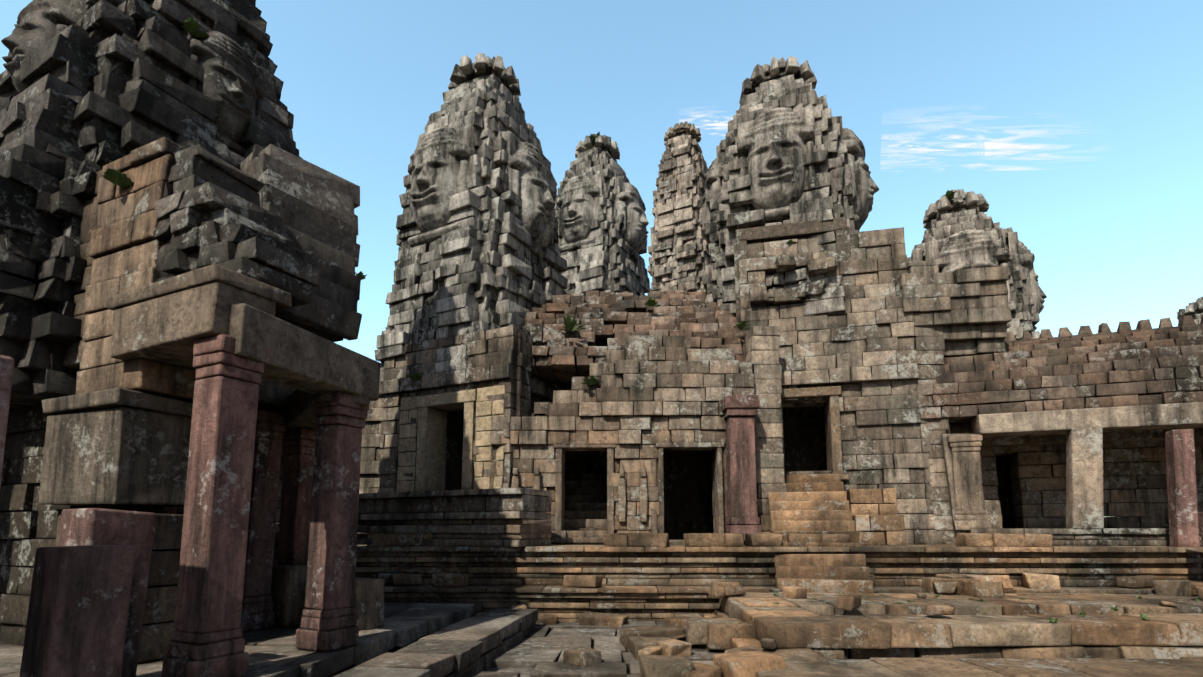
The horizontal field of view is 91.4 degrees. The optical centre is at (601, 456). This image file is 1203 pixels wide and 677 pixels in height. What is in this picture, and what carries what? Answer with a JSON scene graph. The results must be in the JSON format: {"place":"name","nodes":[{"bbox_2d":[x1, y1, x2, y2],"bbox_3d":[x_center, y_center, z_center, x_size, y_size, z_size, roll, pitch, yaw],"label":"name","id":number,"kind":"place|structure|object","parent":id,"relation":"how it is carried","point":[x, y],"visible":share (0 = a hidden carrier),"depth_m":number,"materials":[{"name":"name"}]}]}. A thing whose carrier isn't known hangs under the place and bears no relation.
{"place":"outdoors","nodes":[
{"label":"outdoors","id":0,"kind":"place"},
{"bbox_2d":[0,373,112,645],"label":"wall","id":1,"kind":"structure","parent":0,"point":[26,518],"depth_m":6.47,"materials":[{"name":"grey stone"}]},
{"bbox_2d":[0,0,361,412],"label":"tower","id":2,"kind":"structure","parent":0,"point":[89,89],"depth_m":6.71,"materials":[{"name":"grey stone"}]},
{"bbox_2d":[548,631,628,673],"bbox_3d":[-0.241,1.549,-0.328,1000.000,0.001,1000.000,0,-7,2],"label":"ground","id":3,"kind":"structure","parent":0,"point":[592,645],"depth_m":8.12,"materials":[{"name":"stone"}]},
{"bbox_2d":[35,137,196,538],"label":"stone wall","id":4,"kind":"structure","parent":3,"relation":"on","point":[120,246],"depth_m":5.89,"materials":[{"name":"stone"}]},
{"bbox_2d":[102,15,1200,622],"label":"plants","id":5,"kind":"object","parent":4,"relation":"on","point":[118,177],"visible":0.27,"depth_m":8.41,"materials":[{"name":"green plant"}]},
{"bbox_2d":[0,602,537,676],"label":"stone walkway","id":6,"kind":"structure","parent":3,"relation":"on","point":[460,640],"depth_m":6.33,"materials":[{"name":"stone"}]},
{"bbox_2d":[0,334,369,676],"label":"pillars","id":7,"kind":"structure","parent":6,"relation":"on","point":[87,601],"depth_m":4.85,"materials":[{"name":"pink stone"}]},
{"bbox_2d":[38,264,384,662],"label":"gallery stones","id":8,"kind":"object","parent":6,"relation":"on","point":[118,447],"visible":0.38,"depth_m":5.55,"materials":[{"name":"grey stone"}]},
{"bbox_2d":[511,604,527,608],"bbox_3d":[-1.313,2.585,9.366,0.339,0.419,0.286,3,-8,-20],"label":"stone","id":9,"kind":"object","parent":3,"relation":"on","point":[522,606],"visible":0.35,"depth_m":9.31,"materials":[{"name":"brown stone"}]},
{"bbox_2d":[329,621,724,676],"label":"paving slabs","id":10,"kind":"structure","parent":3,"relation":"on","point":[538,650],"depth_m":7.09,"materials":[{"name":"stone"}]},
{"bbox_2d":[355,533,1202,622],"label":"terrace","id":11,"kind":"structure","parent":3,"relation":"on","point":[655,577],"depth_m":10.40,"materials":[{"name":"stone"}]},
{"bbox_2d":[357,333,524,545],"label":"recess walls","id":12,"kind":"structure","parent":11,"relation":"on","point":[371,449],"depth_m":14.47,"materials":[{"name":"grey stone"}]},
{"bbox_2d":[374,53,571,401],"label":"tower","id":13,"kind":"structure","parent":12,"relation":"on","point":[477,234],"depth_m":14.34,"materials":[{"name":"grey stone"}]},
{"bbox_2d":[357,488,551,546],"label":"porch plinth","id":14,"kind":"structure","parent":11,"relation":"on","point":[452,515],"depth_m":11.09,"materials":[{"name":"grey stone"}]},
{"bbox_2d":[378,326,532,533],"bbox_3d":[-3.442,-0.364,13.497,3.777,4.697,2.396,0,-7,2],"label":"porch","id":15,"kind":"object","parent":11,"relation":"on","point":[486,365],"visible":0.27,"depth_m":13.21,"materials":[{"name":"grey stone"}]},
{"bbox_2d":[368,385,505,538],"bbox_3d":[-3.310,0.195,12.765,2.922,3.384,2.564,0,-7,2],"label":"door frame","id":16,"kind":"object","parent":15,"relation":"attached to","point":[425,463],"visible":0.58,"depth_m":13.28,"materials":[{"name":"grey stone"}]},
{"bbox_2d":[490,335,755,543],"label":"facade","id":17,"kind":"structure","parent":11,"relation":"on","point":[677,388],"depth_m":12.43,"materials":[{"name":"stone"}]},
{"bbox_2d":[511,435,727,544],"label":"facade trim","id":18,"kind":"structure","parent":17,"relation":"attached to","point":[716,447],"depth_m":12.28,"materials":[{"name":"grey stone"}]},
{"bbox_2d":[522,290,749,389],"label":"roof","id":19,"kind":"structure","parent":17,"relation":"on","point":[610,320],"depth_m":13.90,"materials":[{"name":"stone"}]},
{"bbox_2d":[445,395,548,489],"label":"interior door","id":20,"kind":"structure","parent":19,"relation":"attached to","point":[454,453],"depth_m":14.62,"materials":[{"name":"brown stone"}]},
{"bbox_2d":[532,402,638,543],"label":"interior door","id":21,"kind":"structure","parent":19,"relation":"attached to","point":[585,489],"depth_m":14.52,"materials":[{"name":"brown stone"}]},
{"bbox_2d":[555,134,649,299],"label":"tower","id":22,"kind":"structure","parent":19,"relation":"on","point":[602,220],"depth_m":22.17,"materials":[{"name":"grey stone"}]},
{"bbox_2d":[631,441,744,544],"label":"interior door","id":23,"kind":"structure","parent":17,"relation":"in","point":[688,489],"depth_m":15.95,"materials":[{"name":"brown stone"}]},
{"bbox_2d":[722,395,761,539],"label":"pillar","id":24,"kind":"structure","parent":11,"relation":"on","point":[740,412],"depth_m":11.89,"materials":[{"name":"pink stone"}]},
{"bbox_2d":[739,227,929,544],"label":"stone wall","id":25,"kind":"structure","parent":11,"relation":"on","point":[860,351],"depth_m":12.88,"materials":[{"name":"stone"}]},
{"bbox_2d":[697,57,878,330],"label":"tower","id":26,"kind":"structure","parent":25,"relation":"on","point":[789,149],"depth_m":14.47,"materials":[{"name":"grey stone"}]},
{"bbox_2d":[734,217,850,322],"bbox_3d":[4.657,-4.159,14.569,2.600,2.500,1.750,-2,-7,13],"label":"stone pediment","id":27,"kind":"object","parent":26,"relation":"attached to","point":[788,231],"visible":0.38,"depth_m":13.89,"materials":[{"name":"grey stone"}]},
{"bbox_2d":[899,261,1011,544],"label":"niche wall","id":28,"kind":"structure","parent":11,"relation":"on","point":[961,312],"depth_m":12.69,"materials":[{"name":"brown stone"}]},
{"bbox_2d":[912,417,1202,545],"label":"gallery walls","id":29,"kind":"structure","parent":11,"relation":"on","point":[1135,496],"depth_m":12.88,"materials":[{"name":"grey stone"}]},
{"bbox_2d":[994,456,1014,527],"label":"doorway","id":30,"kind":"structure","parent":29,"relation":"attached to","point":[1005,497],"depth_m":15.51,"materials":[{"name":"brown stone"}]},
{"bbox_2d":[919,315,1202,423],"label":"gallery roof","id":31,"kind":"structure","parent":29,"relation":"on","point":[1142,363],"depth_m":11.93,"materials":[{"name":"stone"}]},
{"bbox_2d":[941,402,1202,534],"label":"gallery pillars","id":32,"kind":"structure","parent":11,"relation":"on","point":[1084,435],"depth_m":11.62,"materials":[{"name":"beige stone"}]},
{"bbox_2d":[1165,429,1202,579],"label":"pink pillars","id":33,"kind":"structure","parent":11,"relation":"on","point":[1185,515],"depth_m":10.45,"materials":[{"name":"stone"}]},
{"bbox_2d":[378,572,1202,676],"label":"rubble","id":34,"kind":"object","parent":3,"relation":"on","point":[957,629],"depth_m":6.58,"materials":[{"name":"stone"}]},
{"bbox_2d":[758,386,905,596],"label":"porch stairs","id":35,"kind":"structure","parent":3,"relation":"on","point":[815,504],"depth_m":11.49,"materials":[{"name":"brown stone"}]},
{"bbox_2d":[782,407,826,471],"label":"interior door","id":36,"kind":"structure","parent":35,"relation":"attached to","point":[805,446],"depth_m":16.03,"materials":[{"name":"brown stone"}]},
{"bbox_2d":[907,189,1046,339],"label":"tower","id":37,"kind":"structure","parent":3,"relation":"on","point":[962,231],"depth_m":17.52,"materials":[{"name":"grey stone"}]},
{"bbox_2d":[1156,296,1202,516],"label":"tower","id":38,"kind":"structure","parent":3,"relation":"on","point":[1194,310],"depth_m":29.99,"materials":[{"name":"grey stone"}]},
{"bbox_2d":[0,0,1202,362],"label":"sky","id":39,"kind":"structure","parent":0,"point":[1111,223],"materials":[{"name":"blue"}]},
{"bbox_2d":[647,121,710,295],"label":"tower","id":40,"kind":"structure","parent":0,"point":[678,252],"depth_m":29.31,"materials":[{"name":"grey stone"}]},
{"bbox_2d":[680,115,732,135],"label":"cloud","id":41,"kind":"structure","parent":0,"point":[722,125],"depth_m":972.47,"materials":[{"name":"white"}]},
{"bbox_2d":[890,141,939,158],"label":"cloud","id":42,"kind":"structure","parent":0,"point":[916,148],"depth_m":957.36,"materials":[{"name":"white"}]},
{"bbox_2d":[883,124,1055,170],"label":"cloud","id":43,"kind":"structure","parent":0,"point":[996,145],"depth_m":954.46,"materials":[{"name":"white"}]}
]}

